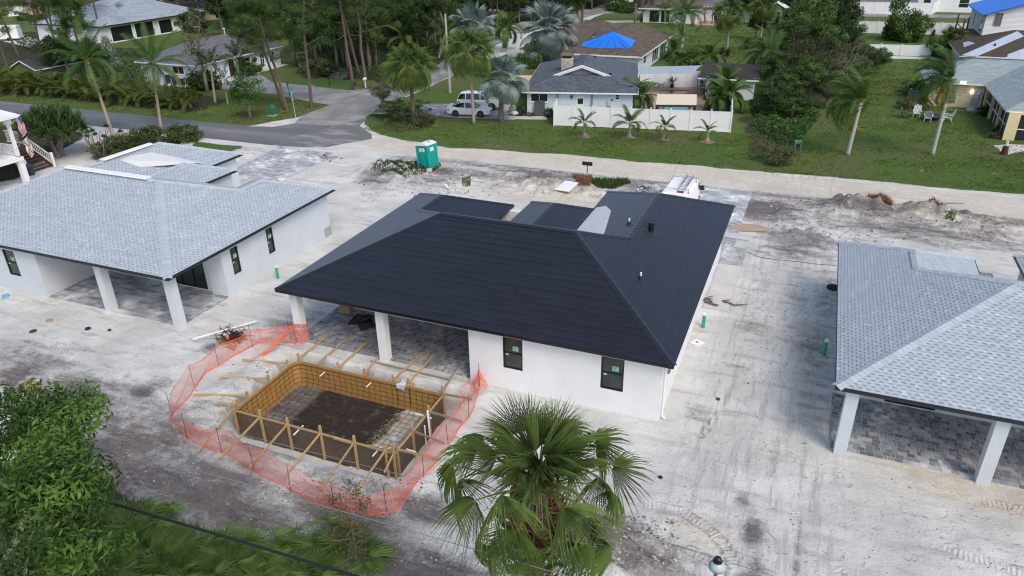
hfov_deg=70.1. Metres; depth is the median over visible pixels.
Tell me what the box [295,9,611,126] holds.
side road
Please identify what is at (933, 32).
agave
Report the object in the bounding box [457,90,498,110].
parked car
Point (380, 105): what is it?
broad leaved plant
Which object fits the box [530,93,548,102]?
window
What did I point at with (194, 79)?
bush
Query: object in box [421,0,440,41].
wood tree
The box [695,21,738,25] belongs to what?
brick patio
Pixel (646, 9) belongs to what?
feather palm
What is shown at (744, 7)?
wood tree
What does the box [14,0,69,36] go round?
pine tree
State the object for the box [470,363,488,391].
net peak
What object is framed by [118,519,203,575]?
saw palmetto
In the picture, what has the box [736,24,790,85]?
feather palm
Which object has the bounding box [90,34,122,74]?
bush
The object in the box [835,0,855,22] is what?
thicket tree
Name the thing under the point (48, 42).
leafy tree
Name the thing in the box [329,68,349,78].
slate gravel
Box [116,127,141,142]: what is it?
bush
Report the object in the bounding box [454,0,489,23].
wood tree
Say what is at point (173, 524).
weeds
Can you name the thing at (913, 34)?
bush
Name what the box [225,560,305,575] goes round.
saw palmetto
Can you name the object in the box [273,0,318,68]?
wood tree
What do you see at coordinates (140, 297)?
patio paving
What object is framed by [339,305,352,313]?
cardboard box
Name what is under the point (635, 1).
leafy tree
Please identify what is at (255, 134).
asphalt road
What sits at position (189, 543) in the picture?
saw palmetto
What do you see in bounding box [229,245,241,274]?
window
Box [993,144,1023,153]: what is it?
garden path
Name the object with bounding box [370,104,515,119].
parking paving
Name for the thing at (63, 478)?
leafy tree
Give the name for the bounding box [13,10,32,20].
bush
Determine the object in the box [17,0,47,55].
pine tree
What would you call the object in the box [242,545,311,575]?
saw palmetto
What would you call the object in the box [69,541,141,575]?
saw palmetto
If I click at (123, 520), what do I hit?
saw palmetto
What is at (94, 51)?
leafy tree
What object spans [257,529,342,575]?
saw palmetto
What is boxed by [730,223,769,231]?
plywood sheet
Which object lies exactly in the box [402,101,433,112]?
broad leaved plant
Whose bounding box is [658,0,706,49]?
feather palm
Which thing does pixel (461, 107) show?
parked car
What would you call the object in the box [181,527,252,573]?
saw palmetto
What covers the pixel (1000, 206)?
dirt road
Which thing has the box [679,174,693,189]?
ladder
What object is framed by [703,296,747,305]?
root pile
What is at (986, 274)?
entry paving
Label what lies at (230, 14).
wood tree
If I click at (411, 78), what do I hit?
fan palm
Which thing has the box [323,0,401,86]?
pine tree
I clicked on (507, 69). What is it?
fan palm
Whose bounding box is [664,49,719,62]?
undergrowth
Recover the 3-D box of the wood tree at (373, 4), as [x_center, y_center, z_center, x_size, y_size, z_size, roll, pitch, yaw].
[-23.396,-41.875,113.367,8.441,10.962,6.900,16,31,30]
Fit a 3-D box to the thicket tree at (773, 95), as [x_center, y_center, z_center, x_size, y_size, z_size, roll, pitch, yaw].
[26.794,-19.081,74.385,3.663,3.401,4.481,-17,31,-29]
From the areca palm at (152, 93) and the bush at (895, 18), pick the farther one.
the bush at (895, 18)
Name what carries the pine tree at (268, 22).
on the ground
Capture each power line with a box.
[1,372,713,555]
[8,420,566,575]
[651,538,772,575]
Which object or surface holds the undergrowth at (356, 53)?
on the ground
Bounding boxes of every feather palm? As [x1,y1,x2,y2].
[41,18,126,135]
[110,23,193,131]
[194,46,232,102]
[215,70,233,104]
[217,37,255,104]
[382,17,429,51]
[426,12,456,56]
[487,13,515,38]
[490,11,524,50]
[569,108,595,135]
[611,104,646,137]
[622,76,650,108]
[633,77,657,108]
[638,0,662,19]
[650,114,676,139]
[653,0,671,23]
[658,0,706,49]
[660,35,688,60]
[664,9,685,26]
[669,48,693,65]
[677,51,702,65]
[690,37,726,64]
[694,119,718,141]
[699,81,738,114]
[701,72,752,114]
[705,61,744,94]
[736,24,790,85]
[822,66,870,154]
[910,43,958,155]
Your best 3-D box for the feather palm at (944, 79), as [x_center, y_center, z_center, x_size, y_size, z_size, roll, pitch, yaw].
[34.728,-15.580,60.584,3.899,9.160,5.417,15,31,28]
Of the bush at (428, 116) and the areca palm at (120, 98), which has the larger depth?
the areca palm at (120, 98)
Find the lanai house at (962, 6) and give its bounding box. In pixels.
[842,0,980,12]
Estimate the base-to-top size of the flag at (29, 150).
1.883 m
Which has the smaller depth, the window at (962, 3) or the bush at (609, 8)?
the window at (962, 3)
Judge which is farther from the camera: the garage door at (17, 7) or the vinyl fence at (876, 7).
the garage door at (17, 7)
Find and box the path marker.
[1000,141,1008,154]
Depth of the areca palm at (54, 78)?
89.60 m
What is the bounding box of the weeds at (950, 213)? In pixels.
[943,208,956,220]
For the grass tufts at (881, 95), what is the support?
on the ground
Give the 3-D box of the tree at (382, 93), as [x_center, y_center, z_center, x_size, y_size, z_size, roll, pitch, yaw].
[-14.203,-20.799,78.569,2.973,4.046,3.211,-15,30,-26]
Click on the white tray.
(697, 342)
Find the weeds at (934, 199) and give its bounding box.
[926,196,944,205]
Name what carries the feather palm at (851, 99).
on the ground
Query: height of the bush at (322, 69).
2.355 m
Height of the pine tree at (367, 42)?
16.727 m
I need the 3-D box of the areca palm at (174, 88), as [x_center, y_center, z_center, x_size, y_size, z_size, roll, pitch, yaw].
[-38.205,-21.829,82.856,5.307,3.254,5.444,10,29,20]
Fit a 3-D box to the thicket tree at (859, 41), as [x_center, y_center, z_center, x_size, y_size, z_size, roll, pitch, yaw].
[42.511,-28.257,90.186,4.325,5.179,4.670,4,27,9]
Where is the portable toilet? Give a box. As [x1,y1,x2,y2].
[415,140,438,167]
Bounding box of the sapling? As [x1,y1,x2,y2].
[323,477,378,574]
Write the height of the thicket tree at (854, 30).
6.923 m
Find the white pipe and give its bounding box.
[192,321,256,339]
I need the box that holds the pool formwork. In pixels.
[193,334,471,496]
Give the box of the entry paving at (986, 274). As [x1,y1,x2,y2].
[980,272,993,276]
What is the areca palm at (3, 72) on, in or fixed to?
on the ground
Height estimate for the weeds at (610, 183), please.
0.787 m
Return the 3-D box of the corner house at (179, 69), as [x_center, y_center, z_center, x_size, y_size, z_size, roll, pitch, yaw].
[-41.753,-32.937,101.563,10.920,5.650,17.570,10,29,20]
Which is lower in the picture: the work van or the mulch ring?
the work van
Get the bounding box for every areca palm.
[0,65,25,88]
[0,66,50,94]
[0,68,30,92]
[8,71,47,96]
[12,71,65,95]
[33,73,77,96]
[43,75,82,99]
[50,70,104,99]
[68,74,123,100]
[76,71,130,104]
[101,74,147,106]
[101,79,151,107]
[124,79,170,102]
[133,77,196,109]
[145,81,204,110]
[166,85,205,111]
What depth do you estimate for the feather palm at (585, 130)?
68.72 m
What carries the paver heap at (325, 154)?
on the ground
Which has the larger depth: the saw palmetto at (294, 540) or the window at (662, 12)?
the window at (662, 12)
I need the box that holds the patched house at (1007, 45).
[949,30,1023,60]
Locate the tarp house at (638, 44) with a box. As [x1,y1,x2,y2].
[550,20,672,76]
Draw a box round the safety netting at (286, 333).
[165,321,478,515]
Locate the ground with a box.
[0,0,1023,575]
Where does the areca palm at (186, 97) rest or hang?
on the ground
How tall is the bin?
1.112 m
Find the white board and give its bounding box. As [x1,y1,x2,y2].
[554,181,577,191]
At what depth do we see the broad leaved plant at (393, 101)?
81.34 m
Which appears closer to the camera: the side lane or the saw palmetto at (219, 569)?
the saw palmetto at (219, 569)
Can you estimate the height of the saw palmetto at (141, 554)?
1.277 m
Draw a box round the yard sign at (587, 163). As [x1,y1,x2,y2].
[582,161,592,173]
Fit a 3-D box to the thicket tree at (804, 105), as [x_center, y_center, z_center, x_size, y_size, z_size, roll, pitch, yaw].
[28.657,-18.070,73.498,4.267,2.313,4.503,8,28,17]
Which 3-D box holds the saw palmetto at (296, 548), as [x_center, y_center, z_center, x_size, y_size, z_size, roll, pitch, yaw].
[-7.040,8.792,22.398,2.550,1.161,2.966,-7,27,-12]
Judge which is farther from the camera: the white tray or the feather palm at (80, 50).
the feather palm at (80, 50)
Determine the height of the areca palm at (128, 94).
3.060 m
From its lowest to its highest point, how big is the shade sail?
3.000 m
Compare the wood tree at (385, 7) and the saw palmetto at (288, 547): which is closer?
the saw palmetto at (288, 547)
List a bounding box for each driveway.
[220,73,370,104]
[505,33,539,57]
[607,20,639,22]
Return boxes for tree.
[0,0,28,70]
[0,377,140,575]
[1,0,19,54]
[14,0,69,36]
[15,0,63,51]
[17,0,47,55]
[29,28,83,74]
[51,0,91,39]
[61,40,107,69]
[82,0,123,18]
[167,0,193,4]
[172,12,218,92]
[174,6,211,35]
[197,0,204,8]
[202,0,232,33]
[203,0,226,27]
[221,0,294,105]
[222,0,292,110]
[222,11,238,21]
[224,71,267,118]
[225,2,254,27]
[255,0,285,37]
[256,9,288,34]
[257,0,325,108]
[272,0,300,64]
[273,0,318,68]
[277,0,289,24]
[289,1,335,64]
[306,2,350,69]
[310,0,375,70]
[313,2,360,73]
[318,0,366,89]
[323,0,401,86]
[328,13,344,62]
[339,0,391,68]
[344,0,401,65]
[348,40,351,55]
[352,5,385,67]
[354,2,384,53]
[358,6,377,58]
[366,76,393,111]
[375,0,390,44]
[379,0,402,46]
[382,6,413,39]
[390,0,408,36]
[397,0,429,45]
[404,0,429,38]
[411,0,460,46]
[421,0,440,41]
[435,0,466,25]
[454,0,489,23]
[462,0,484,5]
[470,0,488,22]
[486,0,507,26]
[489,0,508,25]
[499,0,525,17]
[509,0,531,22]
[529,0,551,3]
[568,0,590,20]
[634,0,639,22]
[739,0,764,21]
[747,11,771,38]
[755,0,774,25]
[755,83,792,111]
[757,50,801,80]
[768,66,809,98]
[769,2,830,64]
[776,96,819,116]
[778,0,838,36]
[782,38,828,92]
[793,55,838,101]
[795,16,852,84]
[806,0,843,41]
[806,77,843,108]
[812,41,863,79]
[822,19,867,54]
[828,53,877,84]
[830,0,866,32]
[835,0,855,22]
[842,38,874,78]
[845,43,892,81]
[867,50,893,73]
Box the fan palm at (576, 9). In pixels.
[562,0,582,21]
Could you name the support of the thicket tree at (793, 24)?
on the ground
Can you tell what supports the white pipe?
on the rebar heap at (233, 335)
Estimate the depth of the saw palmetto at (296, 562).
22.92 m
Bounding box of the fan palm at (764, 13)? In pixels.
[746,0,779,38]
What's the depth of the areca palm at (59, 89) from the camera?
87.91 m
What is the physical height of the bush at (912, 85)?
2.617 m
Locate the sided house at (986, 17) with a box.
[954,0,1023,37]
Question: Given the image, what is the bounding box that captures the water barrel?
[25,163,34,175]
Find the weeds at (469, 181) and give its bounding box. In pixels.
[462,174,470,186]
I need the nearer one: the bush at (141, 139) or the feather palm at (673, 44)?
the bush at (141, 139)
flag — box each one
[8,115,26,136]
[15,136,33,157]
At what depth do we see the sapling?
21.98 m
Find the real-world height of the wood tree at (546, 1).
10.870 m
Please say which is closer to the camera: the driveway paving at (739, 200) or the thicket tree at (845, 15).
the driveway paving at (739, 200)
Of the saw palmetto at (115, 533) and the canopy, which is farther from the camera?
the canopy
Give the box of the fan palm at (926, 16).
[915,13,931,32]
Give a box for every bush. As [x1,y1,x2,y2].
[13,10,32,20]
[15,31,42,54]
[81,139,121,159]
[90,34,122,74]
[97,135,136,154]
[112,132,134,149]
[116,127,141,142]
[120,131,156,149]
[127,124,161,140]
[150,125,177,142]
[166,123,200,143]
[175,125,203,142]
[181,69,221,92]
[230,57,259,75]
[251,57,264,71]
[296,57,331,77]
[310,61,339,76]
[410,107,436,126]
[517,45,543,68]
[544,107,552,117]
[603,0,630,10]
[609,0,634,13]
[754,139,803,165]
[881,0,918,40]
[892,8,936,42]
[896,94,928,109]
[898,79,924,95]
[926,27,961,59]
[976,106,989,116]
[984,132,1001,138]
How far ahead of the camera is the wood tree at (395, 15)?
114.33 m
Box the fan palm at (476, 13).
[448,1,497,69]
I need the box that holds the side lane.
[0,35,41,46]
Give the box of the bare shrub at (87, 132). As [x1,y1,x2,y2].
[78,123,123,156]
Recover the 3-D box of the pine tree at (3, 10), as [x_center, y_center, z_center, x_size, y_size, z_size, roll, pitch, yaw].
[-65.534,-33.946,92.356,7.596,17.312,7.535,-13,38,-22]
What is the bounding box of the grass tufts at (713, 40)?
[649,24,756,79]
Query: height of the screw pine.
5.249 m
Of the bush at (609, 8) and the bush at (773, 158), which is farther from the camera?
the bush at (609, 8)
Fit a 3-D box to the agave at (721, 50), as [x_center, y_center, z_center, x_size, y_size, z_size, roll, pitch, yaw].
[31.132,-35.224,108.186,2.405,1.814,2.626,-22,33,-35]
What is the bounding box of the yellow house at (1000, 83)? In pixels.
[918,59,1023,140]
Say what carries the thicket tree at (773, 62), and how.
on the ground
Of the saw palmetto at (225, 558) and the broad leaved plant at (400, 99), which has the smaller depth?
the saw palmetto at (225, 558)
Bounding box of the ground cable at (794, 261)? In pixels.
[748,252,836,265]
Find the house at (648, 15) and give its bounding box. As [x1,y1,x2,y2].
[638,0,751,23]
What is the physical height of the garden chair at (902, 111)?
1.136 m
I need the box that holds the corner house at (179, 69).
[134,28,283,83]
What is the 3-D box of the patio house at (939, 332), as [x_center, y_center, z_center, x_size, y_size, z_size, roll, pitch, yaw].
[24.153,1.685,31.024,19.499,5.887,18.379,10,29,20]
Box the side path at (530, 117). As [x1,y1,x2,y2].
[509,116,547,119]
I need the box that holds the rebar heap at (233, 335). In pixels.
[212,323,253,345]
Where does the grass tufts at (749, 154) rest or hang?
on the ground
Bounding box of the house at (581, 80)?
[507,53,638,114]
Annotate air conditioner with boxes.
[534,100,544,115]
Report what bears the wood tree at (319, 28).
on the ground
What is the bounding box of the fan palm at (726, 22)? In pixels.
[711,0,746,49]
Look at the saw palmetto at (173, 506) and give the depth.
24.80 m
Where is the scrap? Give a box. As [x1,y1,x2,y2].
[826,284,836,290]
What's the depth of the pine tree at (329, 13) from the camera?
86.89 m
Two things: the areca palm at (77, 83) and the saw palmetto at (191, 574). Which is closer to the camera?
the saw palmetto at (191, 574)
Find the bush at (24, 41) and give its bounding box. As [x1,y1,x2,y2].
[15,31,42,54]
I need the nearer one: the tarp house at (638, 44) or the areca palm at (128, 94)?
the areca palm at (128, 94)
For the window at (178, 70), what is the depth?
94.84 m
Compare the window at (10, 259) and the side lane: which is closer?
the window at (10, 259)
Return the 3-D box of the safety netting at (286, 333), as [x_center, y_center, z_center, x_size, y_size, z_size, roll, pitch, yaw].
[-8.420,4.820,30.655,12.976,1.451,8.982,10,29,20]
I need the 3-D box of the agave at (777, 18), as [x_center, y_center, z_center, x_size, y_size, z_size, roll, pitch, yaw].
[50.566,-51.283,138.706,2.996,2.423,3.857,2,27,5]
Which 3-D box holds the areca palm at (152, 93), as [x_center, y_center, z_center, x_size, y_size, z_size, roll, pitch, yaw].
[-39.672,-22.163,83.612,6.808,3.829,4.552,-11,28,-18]
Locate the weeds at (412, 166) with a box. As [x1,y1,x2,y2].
[371,157,440,176]
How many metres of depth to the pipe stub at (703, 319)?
36.58 m
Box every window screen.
[348,314,372,323]
[356,314,373,321]
[357,319,375,330]
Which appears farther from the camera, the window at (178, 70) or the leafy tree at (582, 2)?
the leafy tree at (582, 2)
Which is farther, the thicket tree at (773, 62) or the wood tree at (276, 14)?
the wood tree at (276, 14)
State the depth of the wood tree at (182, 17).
123.03 m
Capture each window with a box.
[2,249,21,276]
[172,66,183,74]
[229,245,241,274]
[241,57,250,66]
[260,53,264,63]
[265,227,275,253]
[503,337,522,370]
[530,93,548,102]
[600,356,624,391]
[649,10,659,21]
[660,10,669,22]
[958,0,969,7]
[993,13,1003,25]
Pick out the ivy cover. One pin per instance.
(785, 124)
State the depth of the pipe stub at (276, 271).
42.45 m
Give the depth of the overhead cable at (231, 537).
14.26 m
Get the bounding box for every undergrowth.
[0,45,165,91]
[296,27,500,79]
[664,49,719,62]
[748,94,815,119]
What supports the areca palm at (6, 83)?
on the ground
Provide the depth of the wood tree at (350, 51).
113.32 m
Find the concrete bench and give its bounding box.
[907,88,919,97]
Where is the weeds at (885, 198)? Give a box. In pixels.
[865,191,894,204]
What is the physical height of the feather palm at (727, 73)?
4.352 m
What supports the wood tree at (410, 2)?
on the ground
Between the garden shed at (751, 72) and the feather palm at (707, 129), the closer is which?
the feather palm at (707, 129)
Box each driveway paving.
[238,146,336,180]
[700,188,751,249]
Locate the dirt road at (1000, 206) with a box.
[349,135,1023,219]
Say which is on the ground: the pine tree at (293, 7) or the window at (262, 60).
the pine tree at (293, 7)
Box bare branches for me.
[814,29,876,97]
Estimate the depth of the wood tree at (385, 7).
117.65 m
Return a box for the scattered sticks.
[7,163,1021,575]
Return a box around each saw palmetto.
[59,537,119,575]
[61,511,120,572]
[69,505,130,569]
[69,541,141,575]
[78,497,157,538]
[79,501,135,547]
[82,519,169,573]
[85,514,169,565]
[88,524,174,575]
[95,530,145,571]
[97,499,191,554]
[103,494,180,545]
[103,496,169,552]
[105,528,176,575]
[106,501,180,540]
[112,511,180,566]
[118,515,196,574]
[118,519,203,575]
[119,525,206,575]
[119,546,156,573]
[122,532,204,575]
[128,541,219,575]
[133,541,210,575]
[154,520,224,575]
[161,520,250,575]
[163,545,238,575]
[171,545,209,575]
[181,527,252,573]
[181,550,242,575]
[192,524,268,572]
[193,542,267,575]
[195,519,271,575]
[205,539,280,575]
[211,546,278,575]
[213,522,295,575]
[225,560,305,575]
[226,543,306,575]
[238,524,311,571]
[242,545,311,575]
[243,527,316,575]
[243,539,290,575]
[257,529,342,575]
[263,532,341,575]
[267,542,349,575]
[273,517,356,568]
[276,555,348,574]
[283,509,348,573]
[289,515,378,567]
[294,538,367,575]
[310,528,395,575]
[311,544,386,575]
[312,527,343,575]
[315,526,397,575]
[333,522,401,575]
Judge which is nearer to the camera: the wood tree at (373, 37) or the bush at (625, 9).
the wood tree at (373, 37)
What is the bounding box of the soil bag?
[510,111,520,115]
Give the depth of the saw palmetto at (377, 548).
23.08 m
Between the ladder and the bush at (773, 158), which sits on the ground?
the bush at (773, 158)
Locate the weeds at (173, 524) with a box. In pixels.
[0,488,346,575]
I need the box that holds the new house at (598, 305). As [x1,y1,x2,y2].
[275,191,735,421]
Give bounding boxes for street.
[154,0,969,17]
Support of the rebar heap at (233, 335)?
on the ground
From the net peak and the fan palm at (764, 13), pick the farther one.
the fan palm at (764, 13)
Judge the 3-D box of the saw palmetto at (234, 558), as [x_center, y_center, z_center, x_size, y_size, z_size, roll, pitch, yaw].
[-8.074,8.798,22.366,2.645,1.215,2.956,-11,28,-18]
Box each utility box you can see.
[267,105,277,115]
[793,140,801,152]
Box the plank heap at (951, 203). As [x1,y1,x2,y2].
[937,202,963,204]
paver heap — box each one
[307,152,342,161]
[633,183,661,192]
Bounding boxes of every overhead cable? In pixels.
[0,471,356,575]
[112,502,358,575]
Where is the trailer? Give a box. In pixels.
[0,25,23,40]
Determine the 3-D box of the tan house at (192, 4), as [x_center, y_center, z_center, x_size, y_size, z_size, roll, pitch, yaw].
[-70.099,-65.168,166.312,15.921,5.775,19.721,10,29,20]
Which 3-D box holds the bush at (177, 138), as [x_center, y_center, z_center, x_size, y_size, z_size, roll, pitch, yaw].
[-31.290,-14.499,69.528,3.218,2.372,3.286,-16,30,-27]
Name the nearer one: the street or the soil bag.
the soil bag
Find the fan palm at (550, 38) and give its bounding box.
[519,0,578,61]
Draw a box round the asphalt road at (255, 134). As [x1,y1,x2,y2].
[0,101,333,144]
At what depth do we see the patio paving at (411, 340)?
36.03 m
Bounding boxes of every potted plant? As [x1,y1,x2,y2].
[509,104,513,112]
[669,76,678,87]
[700,79,704,90]
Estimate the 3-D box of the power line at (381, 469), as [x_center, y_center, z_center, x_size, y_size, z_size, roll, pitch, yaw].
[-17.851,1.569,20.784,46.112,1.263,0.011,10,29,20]
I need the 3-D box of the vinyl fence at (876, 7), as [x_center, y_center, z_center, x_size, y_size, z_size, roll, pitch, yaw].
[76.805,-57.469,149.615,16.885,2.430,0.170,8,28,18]
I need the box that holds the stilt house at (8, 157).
[0,110,55,182]
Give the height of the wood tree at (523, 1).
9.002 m
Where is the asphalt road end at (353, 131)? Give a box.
[276,118,371,146]
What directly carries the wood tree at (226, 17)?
on the ground
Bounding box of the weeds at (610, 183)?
[591,176,630,188]
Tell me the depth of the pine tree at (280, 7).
103.75 m
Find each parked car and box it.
[447,100,491,116]
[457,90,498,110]
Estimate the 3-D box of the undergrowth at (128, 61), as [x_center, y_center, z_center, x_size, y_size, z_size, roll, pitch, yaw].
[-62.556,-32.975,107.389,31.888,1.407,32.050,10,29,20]
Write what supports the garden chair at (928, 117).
on the ground
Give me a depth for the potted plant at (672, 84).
88.14 m
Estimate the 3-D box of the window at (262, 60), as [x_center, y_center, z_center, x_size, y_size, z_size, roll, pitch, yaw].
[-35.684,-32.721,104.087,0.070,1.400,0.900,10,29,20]
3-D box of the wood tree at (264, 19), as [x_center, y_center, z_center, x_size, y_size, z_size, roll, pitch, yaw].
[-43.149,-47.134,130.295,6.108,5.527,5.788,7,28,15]
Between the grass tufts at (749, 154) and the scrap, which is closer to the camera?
the scrap
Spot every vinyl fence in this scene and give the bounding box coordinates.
[553,104,732,132]
[640,71,703,86]
[730,91,733,111]
[844,43,939,58]
[855,21,966,34]
[857,1,933,14]
[931,0,938,14]
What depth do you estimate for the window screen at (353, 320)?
37.90 m
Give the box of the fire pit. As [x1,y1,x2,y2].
[923,112,939,120]
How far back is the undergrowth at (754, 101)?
77.98 m
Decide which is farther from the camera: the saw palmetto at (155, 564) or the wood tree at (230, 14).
the wood tree at (230, 14)
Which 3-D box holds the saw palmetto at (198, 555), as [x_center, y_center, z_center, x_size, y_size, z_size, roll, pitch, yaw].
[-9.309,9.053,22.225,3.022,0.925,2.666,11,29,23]
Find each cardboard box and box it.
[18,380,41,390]
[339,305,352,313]
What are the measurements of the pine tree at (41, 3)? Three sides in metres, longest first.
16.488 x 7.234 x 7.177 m
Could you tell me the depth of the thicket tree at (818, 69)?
76.63 m
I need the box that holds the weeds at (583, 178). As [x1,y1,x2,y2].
[571,172,592,185]
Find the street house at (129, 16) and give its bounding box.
[29,0,205,43]
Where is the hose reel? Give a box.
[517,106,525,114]
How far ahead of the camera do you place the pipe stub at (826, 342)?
34.11 m
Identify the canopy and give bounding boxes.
[654,94,696,122]
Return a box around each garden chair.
[900,106,911,118]
[913,104,921,117]
[924,111,933,121]
[943,110,956,120]
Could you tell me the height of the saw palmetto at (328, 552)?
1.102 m
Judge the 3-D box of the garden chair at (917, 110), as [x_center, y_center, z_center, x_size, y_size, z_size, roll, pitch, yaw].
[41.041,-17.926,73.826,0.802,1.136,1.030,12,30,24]
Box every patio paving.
[49,270,227,325]
[306,306,469,378]
[830,393,1023,489]
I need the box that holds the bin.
[164,74,170,81]
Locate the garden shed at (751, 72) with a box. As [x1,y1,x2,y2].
[698,62,760,99]
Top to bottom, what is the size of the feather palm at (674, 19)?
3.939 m
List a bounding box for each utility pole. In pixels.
[444,14,450,92]
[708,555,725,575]
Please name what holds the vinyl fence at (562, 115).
on the ground
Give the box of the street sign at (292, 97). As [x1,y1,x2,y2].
[287,88,295,117]
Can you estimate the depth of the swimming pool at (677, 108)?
78.69 m
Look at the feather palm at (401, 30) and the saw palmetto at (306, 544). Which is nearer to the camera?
the saw palmetto at (306, 544)
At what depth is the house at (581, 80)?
76.55 m
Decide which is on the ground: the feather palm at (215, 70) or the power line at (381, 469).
the feather palm at (215, 70)
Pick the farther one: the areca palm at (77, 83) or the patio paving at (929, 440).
the areca palm at (77, 83)
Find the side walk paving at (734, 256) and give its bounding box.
[718,246,746,266]
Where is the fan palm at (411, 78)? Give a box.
[379,43,441,123]
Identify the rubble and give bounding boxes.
[0,163,1019,573]
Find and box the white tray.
[690,339,704,346]
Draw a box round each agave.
[717,46,726,55]
[724,47,732,55]
[739,38,752,47]
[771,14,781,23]
[929,28,937,35]
[988,123,1001,132]
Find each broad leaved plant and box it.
[371,99,404,117]
[377,105,411,121]
[379,94,409,108]
[387,96,426,116]
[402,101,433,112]
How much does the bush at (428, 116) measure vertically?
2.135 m
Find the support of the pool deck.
on the ground
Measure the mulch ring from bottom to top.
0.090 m
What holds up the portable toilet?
on the ground
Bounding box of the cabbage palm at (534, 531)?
[429,392,655,575]
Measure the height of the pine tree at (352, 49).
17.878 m
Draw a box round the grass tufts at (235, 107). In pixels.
[0,93,321,123]
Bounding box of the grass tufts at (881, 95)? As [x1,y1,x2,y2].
[828,61,971,138]
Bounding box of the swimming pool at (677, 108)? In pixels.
[659,107,691,109]
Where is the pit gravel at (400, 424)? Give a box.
[368,410,421,449]
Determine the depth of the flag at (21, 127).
55.73 m
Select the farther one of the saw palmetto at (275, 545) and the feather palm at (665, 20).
the feather palm at (665, 20)
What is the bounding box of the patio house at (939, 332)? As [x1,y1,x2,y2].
[832,240,1023,485]
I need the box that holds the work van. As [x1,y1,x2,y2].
[662,166,703,198]
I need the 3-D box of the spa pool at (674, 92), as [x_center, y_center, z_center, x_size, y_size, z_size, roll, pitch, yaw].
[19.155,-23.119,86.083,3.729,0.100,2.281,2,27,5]
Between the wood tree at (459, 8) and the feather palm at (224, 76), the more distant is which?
the wood tree at (459, 8)
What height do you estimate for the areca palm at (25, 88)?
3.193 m
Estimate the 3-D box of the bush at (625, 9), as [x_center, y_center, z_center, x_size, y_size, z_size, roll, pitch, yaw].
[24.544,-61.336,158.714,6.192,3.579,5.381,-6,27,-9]
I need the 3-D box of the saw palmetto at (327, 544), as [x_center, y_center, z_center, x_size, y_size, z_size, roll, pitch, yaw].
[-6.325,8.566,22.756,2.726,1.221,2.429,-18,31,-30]
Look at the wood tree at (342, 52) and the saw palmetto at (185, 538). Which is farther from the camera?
the wood tree at (342, 52)
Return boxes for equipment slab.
[703,264,740,311]
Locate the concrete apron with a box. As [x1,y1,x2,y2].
[218,64,288,82]
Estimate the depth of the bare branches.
81.37 m
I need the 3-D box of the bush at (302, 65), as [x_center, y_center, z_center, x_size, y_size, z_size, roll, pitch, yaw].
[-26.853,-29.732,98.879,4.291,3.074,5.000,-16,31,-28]
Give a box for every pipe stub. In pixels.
[274,265,278,278]
[701,312,706,327]
[822,339,828,355]
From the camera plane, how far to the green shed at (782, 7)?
139.32 m
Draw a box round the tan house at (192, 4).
[160,0,218,20]
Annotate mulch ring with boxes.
[700,140,713,143]
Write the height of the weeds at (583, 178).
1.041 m
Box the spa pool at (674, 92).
[659,90,689,93]
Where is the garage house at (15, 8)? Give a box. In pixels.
[0,0,41,16]
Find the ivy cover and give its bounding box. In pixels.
[748,106,820,146]
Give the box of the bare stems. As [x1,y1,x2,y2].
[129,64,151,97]
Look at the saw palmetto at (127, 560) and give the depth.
22.62 m
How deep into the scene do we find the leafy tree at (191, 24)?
87.35 m
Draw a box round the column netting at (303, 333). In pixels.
[292,322,309,343]
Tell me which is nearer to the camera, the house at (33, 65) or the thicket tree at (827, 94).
the thicket tree at (827, 94)
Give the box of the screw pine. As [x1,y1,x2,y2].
[12,102,93,157]
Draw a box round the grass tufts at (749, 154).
[363,120,1023,191]
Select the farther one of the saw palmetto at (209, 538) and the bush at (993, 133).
the bush at (993, 133)
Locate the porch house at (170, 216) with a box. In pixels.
[0,142,335,327]
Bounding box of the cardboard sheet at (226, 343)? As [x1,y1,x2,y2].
[217,338,234,349]
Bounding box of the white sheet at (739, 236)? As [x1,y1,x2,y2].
[724,232,751,240]
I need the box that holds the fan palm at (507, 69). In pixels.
[473,54,530,121]
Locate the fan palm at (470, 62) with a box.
[437,24,498,124]
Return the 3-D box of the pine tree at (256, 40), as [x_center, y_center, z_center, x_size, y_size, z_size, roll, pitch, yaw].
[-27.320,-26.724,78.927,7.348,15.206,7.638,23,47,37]
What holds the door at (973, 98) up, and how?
in the yellow house at (1000, 83)
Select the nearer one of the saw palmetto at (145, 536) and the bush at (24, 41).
the saw palmetto at (145, 536)
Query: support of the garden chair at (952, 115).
on the ground
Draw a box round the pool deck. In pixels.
[632,87,704,111]
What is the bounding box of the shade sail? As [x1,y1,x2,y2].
[639,65,702,93]
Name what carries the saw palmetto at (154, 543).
on the ground
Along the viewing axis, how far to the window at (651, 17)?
143.42 m
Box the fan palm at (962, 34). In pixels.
[932,23,969,53]
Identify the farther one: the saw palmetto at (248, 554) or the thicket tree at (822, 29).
the thicket tree at (822, 29)
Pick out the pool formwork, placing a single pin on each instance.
(251, 411)
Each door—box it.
[6,5,25,16]
[176,263,207,288]
[228,61,235,75]
[576,96,584,106]
[969,87,982,106]
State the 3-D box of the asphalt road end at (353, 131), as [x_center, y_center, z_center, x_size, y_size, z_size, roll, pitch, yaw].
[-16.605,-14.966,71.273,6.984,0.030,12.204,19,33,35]
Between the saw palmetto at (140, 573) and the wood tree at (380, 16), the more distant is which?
the wood tree at (380, 16)

